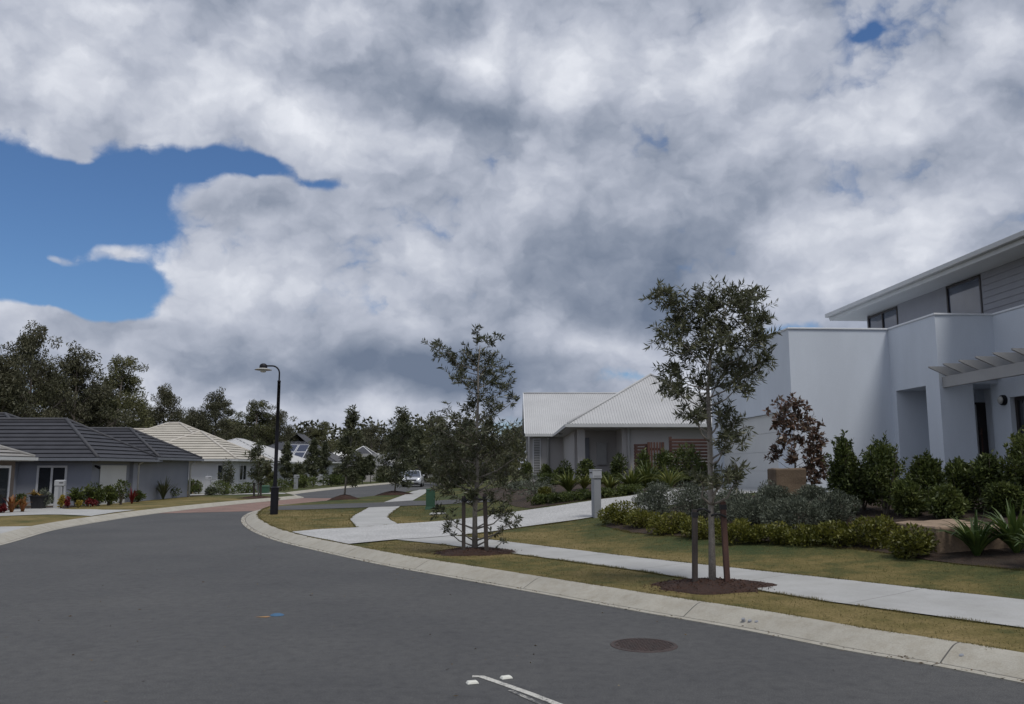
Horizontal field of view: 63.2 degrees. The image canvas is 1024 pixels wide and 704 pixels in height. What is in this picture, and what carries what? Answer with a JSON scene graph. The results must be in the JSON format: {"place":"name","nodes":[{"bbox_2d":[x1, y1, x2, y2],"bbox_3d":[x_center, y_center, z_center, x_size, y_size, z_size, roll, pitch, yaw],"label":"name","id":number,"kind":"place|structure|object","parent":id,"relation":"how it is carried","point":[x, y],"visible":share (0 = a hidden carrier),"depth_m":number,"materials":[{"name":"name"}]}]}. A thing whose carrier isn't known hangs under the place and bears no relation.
{"place":"outdoors","nodes":[
{"label":"outdoors","id":0,"kind":"place"},
{"bbox_2d":[0,507,128,515],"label":"footpath","id":1,"kind":"structure","parent":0,"point":[52,510],"depth_m":30.54,"materials":[{"name":"concrete"}]},
{"bbox_2d":[0,481,387,526],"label":"lawn","id":2,"kind":"structure","parent":0,"point":[23,520],"depth_m":36.02,"materials":[{"name":"plant"}]},
{"bbox_2d":[0,445,37,509],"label":"grey roofed house","id":3,"kind":"structure","parent":2,"relation":"on","point":[9,457],"depth_m":34.59,"materials":[{"name":"tile"}]},
{"bbox_2d":[0,466,10,509],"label":"glass door","id":4,"kind":"structure","parent":3,"relation":"in","point":[5,471],"depth_m":34.39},
{"bbox_2d":[0,344,60,417],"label":"gum tree","id":5,"kind":"object","parent":2,"relation":"on","point":[4,391],"visible":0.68,"depth_m":77.40,"materials":[{"name":"green plant"}]},
{"bbox_2d":[0,320,80,417],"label":"gum tree","id":6,"kind":"object","parent":2,"relation":"on","point":[31,345],"visible":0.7,"depth_m":80.66,"materials":[{"name":"green plant"}]},
{"bbox_2d":[29,340,133,426],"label":"gum tree","id":7,"kind":"object","parent":2,"relation":"on","point":[74,370],"visible":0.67,"depth_m":83.63,"materials":[{"name":"green plant"}]},
{"bbox_2d":[0,412,203,505],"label":"dark roofed house","id":8,"kind":"structure","parent":2,"relation":"on","point":[74,454],"depth_m":41.87,"materials":[{"name":"grey tile"}]},
{"bbox_2d":[35,466,67,505],"bbox_3d":[-21.871,6.341,39.487,1.435,1.890,0.070,0,-8,0],"label":"glass door","id":9,"kind":"structure","parent":8,"relation":"in","point":[46,476],"depth_m":39.53,"materials":[{"name":"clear glass"}]},
{"bbox_2d":[97,465,126,504],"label":"garage door","id":10,"kind":"structure","parent":8,"relation":"in","point":[109,474],"depth_m":41.55,"materials":[{"name":"white metal"}]},
{"bbox_2d":[65,354,155,427],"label":"gum tree","id":11,"kind":"object","parent":2,"relation":"on","point":[127,387],"visible":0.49,"depth_m":89.33,"materials":[{"name":"green plant"}]},
{"bbox_2d":[109,479,130,504],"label":"shrub","id":12,"kind":"object","parent":2,"relation":"on","point":[120,497],"visible":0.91,"depth_m":39.18,"materials":[{"name":"green plant"}]},
{"bbox_2d":[135,383,190,427],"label":"gum tree","id":13,"kind":"object","parent":2,"relation":"on","point":[167,399],"visible":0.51,"depth_m":92.87,"materials":[{"name":"green plant"}]},
{"bbox_2d":[134,422,273,492],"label":"cream roofed house","id":14,"kind":"structure","parent":2,"relation":"on","point":[213,451],"depth_m":61.45,"materials":[{"name":"tile"}]},
{"bbox_2d":[185,387,243,440],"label":"gum tree","id":15,"kind":"object","parent":2,"relation":"on","point":[216,406],"visible":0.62,"depth_m":96.39,"materials":[{"name":"green plant"}]},
{"bbox_2d":[223,398,280,445],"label":"gum tree","id":16,"kind":"object","parent":2,"relation":"on","point":[263,416],"visible":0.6,"depth_m":102.09,"materials":[{"name":"green plant"}]},
{"bbox_2d":[240,496,280,498],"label":"mulch mound","id":17,"kind":"object","parent":2,"relation":"on","point":[254,497],"visible":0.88,"depth_m":41.97,"materials":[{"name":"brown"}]},
{"bbox_2d":[242,439,273,495],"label":"verge tree","id":18,"kind":"object","parent":17,"relation":"on","point":[255,451],"visible":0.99,"depth_m":42.45,"materials":[{"name":"green plant"}]},
{"bbox_2d":[227,438,308,486],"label":"white roofed house","id":19,"kind":"structure","parent":2,"relation":"on","point":[268,452],"depth_m":80.65,"materials":[{"name":"metal"}]},
{"bbox_2d":[259,409,302,444],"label":"gum tree","id":20,"kind":"object","parent":2,"relation":"on","point":[288,434],"visible":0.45,"depth_m":103.11,"materials":[{"name":"green plant"}]},
{"bbox_2d":[278,441,293,488],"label":"verge tree","id":21,"kind":"object","parent":2,"relation":"on","point":[286,459],"visible":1,"depth_m":63.30,"materials":[{"name":"green plant"}]},
{"bbox_2d":[268,442,350,484],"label":"solar house","id":22,"kind":"structure","parent":2,"relation":"on","point":[300,449],"depth_m":92.95,"materials":[{"name":"stone"}]},
{"bbox_2d":[302,437,322,486],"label":"verge tree","id":23,"kind":"object","parent":2,"relation":"on","point":[314,460],"visible":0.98,"depth_m":73.56,"materials":[{"name":"green plant"}]},
{"bbox_2d":[309,420,339,453],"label":"gum tree","id":24,"kind":"object","parent":2,"relation":"on","point":[322,433],"visible":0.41,"depth_m":115.82,"materials":[{"name":"green plant"}]},
{"bbox_2d":[318,440,332,485],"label":"verge tree","id":25,"kind":"object","parent":2,"relation":"on","point":[325,449],"visible":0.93,"depth_m":80.89,"materials":[{"name":"green plant"}]},
{"bbox_2d":[345,446,391,481],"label":"ridged house","id":26,"kind":"structure","parent":2,"relation":"on","point":[365,450],"depth_m":109.27,"materials":[{"name":"stone"}]},
{"bbox_2d":[351,506,399,526],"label":"footpath spur","id":27,"kind":"structure","parent":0,"point":[372,516],"depth_m":24.59,"materials":[{"name":"concrete"}]},
{"bbox_2d":[269,499,489,509],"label":"side lane","id":28,"kind":"structure","parent":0,"point":[354,505],"depth_m":32.54,"materials":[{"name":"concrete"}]},
{"bbox_2d":[0,482,1023,703],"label":"road","id":29,"kind":"structure","parent":0,"point":[348,631],"depth_m":7.77,"materials":[{"name":"grey asphalt"}]},
{"bbox_2d":[0,481,401,545],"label":"kerb","id":30,"kind":"structure","parent":29,"relation":"on","point":[8,537],"depth_m":26.87,"materials":[{"name":"concrete"}]},
{"bbox_2d":[165,498,330,512],"bbox_3d":[-10.715,6.849,37.428,3.225,0.001,15.730,-1,-8,6],"label":"brick crossing","id":31,"kind":"object","parent":29,"relation":"on","point":[246,507],"visible":0.78,"depth_m":35.22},
{"bbox_2d":[472,675,561,703],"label":"road marking","id":32,"kind":"object","parent":29,"relation":"on","point":[522,690],"visible":1,"depth_m":6.07,"materials":[{"name":"white paint"}]},
{"bbox_2d":[241,504,1023,683],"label":"kerb","id":33,"kind":"structure","parent":29,"relation":"on","point":[998,663],"depth_m":8.80,"materials":[{"name":"concrete"}]},
{"bbox_2d":[610,638,677,652],"bbox_3d":[1.204,2.685,7.601,0.621,0.029,0.621,0,-8,0],"label":"manhole cover","id":34,"kind":"object","parent":29,"relation":"on","point":[646,645],"visible":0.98,"depth_m":7.57,"materials":[{"name":"metal"}]},
{"bbox_2d":[0,0,1023,468],"label":"sky","id":35,"kind":"structure","parent":0,"point":[204,193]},
{"bbox_2d":[292,487,760,543],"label":"driveway","id":36,"kind":"structure","parent":0,"point":[566,512],"depth_m":20.44,"materials":[{"name":"grey concrete"}]},
{"bbox_2d":[256,474,1023,652],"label":"lawn","id":37,"kind":"structure","parent":0,"point":[785,564],"depth_m":12.17,"materials":[{"name":"green plant"}]},
{"bbox_2d":[254,363,280,514],"bbox_3d":[-8.040,2.865,27.235,0.955,5.024,0.560,0,-8,0],"label":"street lamp","id":38,"kind":"object","parent":37,"relation":"on","point":[263,368],"visible":0.97,"depth_m":27.14,"materials":[{"name":"black metal"}]},
{"bbox_2d":[327,494,360,500],"bbox_3d":[-8.061,6.976,39.808,1.698,0.347,1.376,0,-8,0],"label":"mulch mound","id":39,"kind":"object","parent":37,"relation":"on","point":[344,497],"visible":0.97,"depth_m":39.49,"materials":[{"name":"brown soil"}]},
{"bbox_2d":[332,404,364,494],"bbox_3d":[-7.817,4.921,40.076,1.607,4.883,1.681,0,-8,0],"label":"verge tree","id":40,"kind":"object","parent":39,"relation":"on","point":[351,431],"visible":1,"depth_m":39.92,"materials":[{"name":"green plant"}]},
{"bbox_2d":[372,405,421,490],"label":"verge tree","id":41,"kind":"object","parent":37,"relation":"on","point":[404,445],"visible":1,"depth_m":47.05,"materials":[{"name":"green plant"}]},
{"bbox_2d":[405,424,435,481],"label":"verge tree","id":42,"kind":"object","parent":37,"relation":"on","point":[419,430],"visible":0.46,"depth_m":84.29,"materials":[{"name":"green plant"}]},
{"bbox_2d":[421,423,465,487],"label":"verge tree","id":43,"kind":"object","parent":37,"relation":"on","point":[428,464],"visible":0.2,"depth_m":61.17,"materials":[{"name":"green plant"}]},
{"bbox_2d":[448,423,485,486],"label":"verge tree","id":44,"kind":"object","parent":37,"relation":"on","point":[472,465],"visible":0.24,"depth_m":59.11,"materials":[{"name":"green plant"}]},
{"bbox_2d":[428,546,521,556],"bbox_3d":[-0.655,3.511,14.756,1.748,0.143,1.340,0,-8,0],"label":"mulch mound","id":45,"kind":"object","parent":37,"relation":"on","point":[471,551],"visible":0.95,"depth_m":14.47,"materials":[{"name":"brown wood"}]},
{"bbox_2d":[412,323,531,547],"bbox_3d":[-0.706,1.546,14.945,2.163,4.265,1.967,0,-8,0],"label":"young tree","id":46,"kind":"object","parent":45,"relation":"on","point":[475,435],"visible":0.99,"depth_m":14.79,"materials":[{"name":"green plant"}]},
{"bbox_2d":[479,481,692,507],"bbox_3d":[2.500,5.610,33.732,9.000,0.581,19.633,0,-8,0],"label":"garden bed","id":47,"kind":"object","parent":37,"relation":"on","point":[521,500],"visible":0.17,"depth_m":28.20,"materials":[{"name":"green plant"}]},
{"bbox_2d":[515,473,556,497],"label":"shrub","id":48,"kind":"object","parent":47,"relation":"on","point":[534,489],"visible":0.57,"depth_m":27.05,"materials":[{"name":"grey plant"}]},
{"bbox_2d":[547,471,590,490],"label":"strap plant","id":49,"kind":"object","parent":47,"relation":"on","point":[566,482],"visible":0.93,"depth_m":26.79,"materials":[{"name":"green plant"}]},
{"bbox_2d":[609,452,628,480],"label":"shrub","id":50,"kind":"object","parent":47,"relation":"on","point":[617,464],"visible":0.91,"depth_m":33.03,"materials":[{"name":"green plant"}]},
{"bbox_2d":[608,466,650,485],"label":"strap plant","id":51,"kind":"object","parent":47,"relation":"on","point":[631,478],"visible":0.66,"depth_m":24.80,"materials":[{"name":"green plant"}]},
{"bbox_2d":[627,457,671,486],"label":"strap plant","id":52,"kind":"object","parent":47,"relation":"on","point":[645,471],"visible":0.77,"depth_m":25.84,"materials":[{"name":"green plant"}]},
{"bbox_2d":[652,447,673,485],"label":"shrub","id":53,"kind":"object","parent":47,"relation":"on","point":[662,457],"visible":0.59,"depth_m":28.43,"materials":[{"name":"green plant"}]},
{"bbox_2d":[648,465,686,488],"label":"strap plant","id":54,"kind":"object","parent":47,"relation":"on","point":[671,479],"visible":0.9,"depth_m":24.91,"materials":[{"name":"green plant"}]},
{"bbox_2d":[667,442,705,485],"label":"shrub","id":55,"kind":"object","parent":47,"relation":"on","point":[685,457],"visible":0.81,"depth_m":27.82,"materials":[{"name":"green plant"}]},
{"bbox_2d":[669,437,707,483],"bbox_3d":[6.312,3.960,29.369,1.493,1.940,0.112,0,-8,0],"label":"slatted screen","id":56,"kind":"object","parent":47,"relation":"on","point":[697,445],"visible":0.17,"depth_m":29.40,"materials":[{"name":"brown wood"}]},
{"bbox_2d":[589,469,601,517],"bbox_3d":[2.041,3.491,20.272,0.244,1.251,0.294,2,-8,-11],"label":"letterbox","id":57,"kind":"object","parent":37,"relation":"on","point":[595,475],"visible":0.88,"depth_m":20.19,"materials":[{"name":"grey concrete"}]},
{"bbox_2d":[522,373,713,482],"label":"grey house","id":58,"kind":"structure","parent":37,"relation":"on","point":[600,430],"depth_m":36.62,"materials":[{"name":"white metal"}]},
{"bbox_2d":[643,577,776,594],"bbox_3d":[2.519,2.903,10.458,1.821,0.147,1.405,0,-8,0],"label":"mulch mound","id":59,"kind":"object","parent":37,"relation":"on","point":[707,586],"visible":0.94,"depth_m":10.20,"materials":[{"name":"brown plant"}]},
{"bbox_2d":[691,509,697,581],"bbox_3d":[2.300,2.493,10.455,0.096,1.013,0.076,0,-8,0],"label":"tree stake","id":60,"kind":"object","parent":59,"relation":"on","point":[694,514],"visible":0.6,"depth_m":10.44,"materials":[{"name":"wood"}]},
{"bbox_2d":[638,274,781,579],"bbox_3d":[2.590,0.982,10.547,1.956,4.117,1.505,0,-8,0],"label":"young tree","id":61,"kind":"object","parent":59,"relation":"on","point":[741,301],"visible":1,"depth_m":10.61,"materials":[{"name":"green plant"}]},
{"bbox_2d":[719,501,729,581],"bbox_3d":[2.679,2.454,10.461,0.098,1.140,0.078,0,-8,0],"label":"tree stake","id":62,"kind":"object","parent":59,"relation":"on","point":[724,537],"visible":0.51,"depth_m":10.44,"materials":[{"name":"wood"}]},
{"bbox_2d":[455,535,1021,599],"bbox_3d":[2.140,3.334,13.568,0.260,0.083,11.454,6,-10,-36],"label":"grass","id":63,"kind":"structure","parent":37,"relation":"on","point":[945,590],"depth_m":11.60,"materials":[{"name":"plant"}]},
{"bbox_2d":[601,524,1023,570],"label":"grass","id":64,"kind":"structure","parent":37,"relation":"on","point":[852,548],"depth_m":13.36,"materials":[{"name":"green plant"}]},
{"bbox_2d":[607,495,1023,569],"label":"garden bed","id":65,"kind":"object","parent":37,"relation":"on","point":[1006,558],"visible":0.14,"depth_m":13.35,"materials":[{"name":"green plant"}]},
{"bbox_2d":[596,500,639,524],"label":"shrub","id":66,"kind":"object","parent":65,"relation":"on","point":[617,516],"visible":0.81,"depth_m":18.57,"materials":[{"name":"green plant"}]},
{"bbox_2d":[622,508,660,527],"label":"shrub","id":67,"kind":"object","parent":65,"relation":"on","point":[643,517],"visible":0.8,"depth_m":17.63,"materials":[{"name":"green plant"}]},
{"bbox_2d":[630,479,688,516],"bbox_3d":[3.367,3.362,18.981,1.472,0.938,1.351,0,-8,0],"label":"shrub","id":68,"kind":"object","parent":65,"relation":"on","point":[655,492],"visible":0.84,"depth_m":18.74,"materials":[{"name":"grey plant"}]},
{"bbox_2d":[645,511,691,535],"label":"shrub","id":69,"kind":"object","parent":65,"relation":"on","point":[661,524],"visible":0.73,"depth_m":16.40,"materials":[{"name":"green plant"}]},
{"bbox_2d":[660,480,718,521],"bbox_3d":[3.917,3.218,17.913,1.295,0.938,1.251,-5,-10,34],"label":"shrub","id":70,"kind":"object","parent":65,"relation":"on","point":[685,496],"visible":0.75,"depth_m":17.78,"materials":[{"name":"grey plant"}]},
{"bbox_2d":[678,515,720,539],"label":"shrub","id":71,"kind":"object","parent":65,"relation":"on","point":[702,531],"visible":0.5,"depth_m":15.54,"materials":[{"name":"green plant"}]},
{"bbox_2d":[700,484,751,521],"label":"shrub","id":72,"kind":"object","parent":65,"relation":"on","point":[732,495],"visible":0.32,"depth_m":17.31,"materials":[{"name":"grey plant"}]},
{"bbox_2d":[715,518,760,543],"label":"shrub","id":73,"kind":"object","parent":65,"relation":"on","point":[735,530],"visible":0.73,"depth_m":14.52,"materials":[{"name":"green plant"}]},
{"bbox_2d":[717,490,781,525],"bbox_3d":[4.772,3.082,16.279,1.419,0.749,0.991,2,-8,-11],"label":"shrub","id":74,"kind":"object","parent":65,"relation":"on","point":[744,512],"visible":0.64,"depth_m":16.15,"materials":[{"name":"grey plant"}]},
{"bbox_2d":[744,520,791,544],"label":"shrub","id":75,"kind":"object","parent":65,"relation":"on","point":[772,532],"visible":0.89,"depth_m":14.25,"materials":[{"name":"green plant"}]},
{"bbox_2d":[748,479,793,506],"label":"shrub","id":76,"kind":"object","parent":65,"relation":"on","point":[769,490],"visible":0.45,"depth_m":17.55,"materials":[{"name":"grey plant"}]},
{"bbox_2d":[767,468,805,496],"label":"sandstone block","id":77,"kind":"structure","parent":65,"relation":"on","point":[792,479],"depth_m":17.80,"materials":[{"name":"beige stone"}]},
{"bbox_2d":[757,495,832,528],"bbox_3d":[5.283,3.006,15.537,1.387,0.689,1.244,-3,-8,19],"label":"shrub","id":78,"kind":"object","parent":65,"relation":"on","point":[783,510],"visible":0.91,"depth_m":15.36,"materials":[{"name":"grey plant"}]},
{"bbox_2d":[762,392,829,485],"bbox_3d":[6.397,2.198,18.644,1.495,2.577,1.516,-2,-8,16],"label":"red leaf tree","id":79,"kind":"object","parent":65,"relation":"on","point":[782,440],"visible":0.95,"depth_m":18.67,"materials":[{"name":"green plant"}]},
{"bbox_2d":[781,523,827,546],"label":"shrub","id":80,"kind":"object","parent":65,"relation":"on","point":[801,535],"visible":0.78,"depth_m":13.80,"materials":[{"name":"green plant"}]},
{"bbox_2d":[790,483,830,502],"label":"shrub","id":81,"kind":"object","parent":65,"relation":"on","point":[809,491],"visible":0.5,"depth_m":17.16,"materials":[{"name":"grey plant"}]},
{"bbox_2d":[806,488,862,522],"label":"shrub","id":82,"kind":"object","parent":65,"relation":"on","point":[837,511],"visible":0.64,"depth_m":15.52,"materials":[{"name":"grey plant"}]},
{"bbox_2d":[809,519,865,546],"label":"shrub","id":83,"kind":"object","parent":65,"relation":"on","point":[832,531],"visible":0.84,"depth_m":13.47,"materials":[{"name":"green plant"}]},
{"bbox_2d":[821,429,865,514],"bbox_3d":[6.556,2.386,16.399,0.806,1.739,0.664,-7,-10,39],"label":"shrub","id":84,"kind":"object","parent":65,"relation":"on","point":[842,473],"visible":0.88,"depth_m":16.30,"materials":[{"name":"green plant"}]},
{"bbox_2d":[844,513,898,548],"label":"shrub","id":85,"kind":"object","parent":65,"relation":"on","point":[876,537],"visible":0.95,"depth_m":13.04,"materials":[{"name":"green plant"}]},
{"bbox_2d":[856,430,907,513],"bbox_3d":[7.132,2.329,16.011,0.964,1.669,0.961,-6,-10,38],"label":"shrub","id":86,"kind":"object","parent":65,"relation":"on","point":[881,465],"visible":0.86,"depth_m":15.92,"materials":[{"name":"green plant"}]},
{"bbox_2d":[888,474,926,516],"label":"shrub","id":87,"kind":"object","parent":65,"relation":"on","point":[907,496],"visible":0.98,"depth_m":15.22,"materials":[{"name":"green plant"}]},
{"bbox_2d":[885,521,939,559],"bbox_3d":[5.818,2.747,12.059,0.664,0.572,0.772,0,-8,0],"label":"shrub","id":88,"kind":"object","parent":65,"relation":"on","point":[906,544],"visible":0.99,"depth_m":11.98,"materials":[{"name":"green plant"}]},
{"bbox_2d":[903,449,945,497],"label":"shrub","id":89,"kind":"object","parent":65,"relation":"on","point":[924,471],"visible":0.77,"depth_m":15.67,"materials":[{"name":"green plant"}]},
{"bbox_2d":[921,482,972,518],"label":"shrub","id":90,"kind":"object","parent":65,"relation":"on","point":[944,500],"visible":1,"depth_m":14.60,"materials":[{"name":"green plant"}]},
{"bbox_2d":[896,519,1008,552],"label":"sandstone block","id":91,"kind":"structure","parent":65,"relation":"on","point":[948,543],"depth_m":12.12,"materials":[{"name":"beige stone"}]},
{"bbox_2d":[942,456,976,510],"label":"shrub","id":92,"kind":"object","parent":65,"relation":"on","point":[956,475],"visible":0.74,"depth_m":15.24,"materials":[{"name":"green plant"}]},
{"bbox_2d":[929,509,1022,555],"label":"flax","id":93,"kind":"object","parent":65,"relation":"on","point":[977,542],"visible":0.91,"depth_m":11.65,"materials":[{"name":"green plant"}]},
{"bbox_2d":[964,449,1005,511],"bbox_3d":[8.588,2.348,15.030,0.748,1.192,0.838,0,-8,0],"label":"shrub","id":94,"kind":"object","parent":65,"relation":"on","point":[983,470],"visible":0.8,"depth_m":14.94,"materials":[{"name":"green plant"}]},
{"bbox_2d":[954,498,1023,552],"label":"flax","id":95,"kind":"object","parent":65,"relation":"on","point":[1014,525],"visible":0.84,"depth_m":11.57,"materials":[{"name":"green plant"}]},
{"bbox_2d":[979,480,1023,516],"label":"shrub","id":96,"kind":"object","parent":65,"relation":"on","point":[996,495],"visible":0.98,"depth_m":14.25,"materials":[{"name":"green plant"}]},
{"bbox_2d":[996,425,1023,490],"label":"shrub","id":97,"kind":"object","parent":65,"relation":"on","point":[1014,472],"visible":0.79,"depth_m":14.45,"materials":[{"name":"green plant"}]},
{"bbox_2d":[711,230,1023,491],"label":"white house","id":98,"kind":"structure","parent":37,"relation":"on","point":[931,361],"depth_m":21.31,"materials":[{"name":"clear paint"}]},
{"bbox_2d":[723,414,778,488],"bbox_3d":[7.120,3.016,24.788,0.060,2.100,4.950,0,-8,-3],"label":"garage door","id":99,"kind":"structure","parent":98,"relation":"in","point":[756,452],"depth_m":24.26,"materials":[{"name":"white metal"}]},
{"bbox_2d":[868,306,897,327],"bbox_3d":[11.234,-0.426,25.085,0.090,1.600,1.770,0,-8,-3],"label":"window","id":100,"kind":"structure","parent":98,"relation":"in","point":[888,318],"depth_m":25.02,"materials":[{"name":"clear glass"}]},
{"bbox_2d":[945,274,982,312],"bbox_3d":[11.480,-0.963,21.032,0.090,1.700,1.460,0,-8,-3],"label":"window","id":101,"kind":"structure","parent":98,"relation":"in","point":[965,296],"depth_m":21.03,"materials":[{"name":"grey glass"}]},
{"bbox_2d":[975,402,988,454],"bbox_3d":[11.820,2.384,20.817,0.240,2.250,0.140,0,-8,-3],"label":"door","id":102,"kind":"structure","parent":98,"relation":"in","point":[980,406],"depth_m":20.90,"materials":[{"name":"black glass"}]},
{"bbox_2d":[1014,396,1023,433],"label":"window","id":103,"kind":"structure","parent":98,"relation":"in","point":[1019,401],"depth_m":18.97,"materials":[{"name":"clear glass"}]},
{"bbox_2d":[397,536,1023,626],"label":"footpath","id":104,"kind":"structure","parent":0,"point":[998,610],"depth_m":10.01,"materials":[{"name":"concrete"}]},
{"label":"ground","id":105,"kind":"structure","parent":0,"visible":0},
{"bbox_2d":[164,411,525,475],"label":"wood","id":106,"kind":"object","parent":105,"relation":"on","point":[332,436],"depth_m":155.69,"materials":[{"name":"green plant"}]},
{"bbox_2d":[352,423,388,454],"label":"gum tree","id":107,"kind":"object","parent":105,"relation":"on","point":[370,432],"visible":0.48,"depth_m":139.52,"materials":[{"name":"green plant"}]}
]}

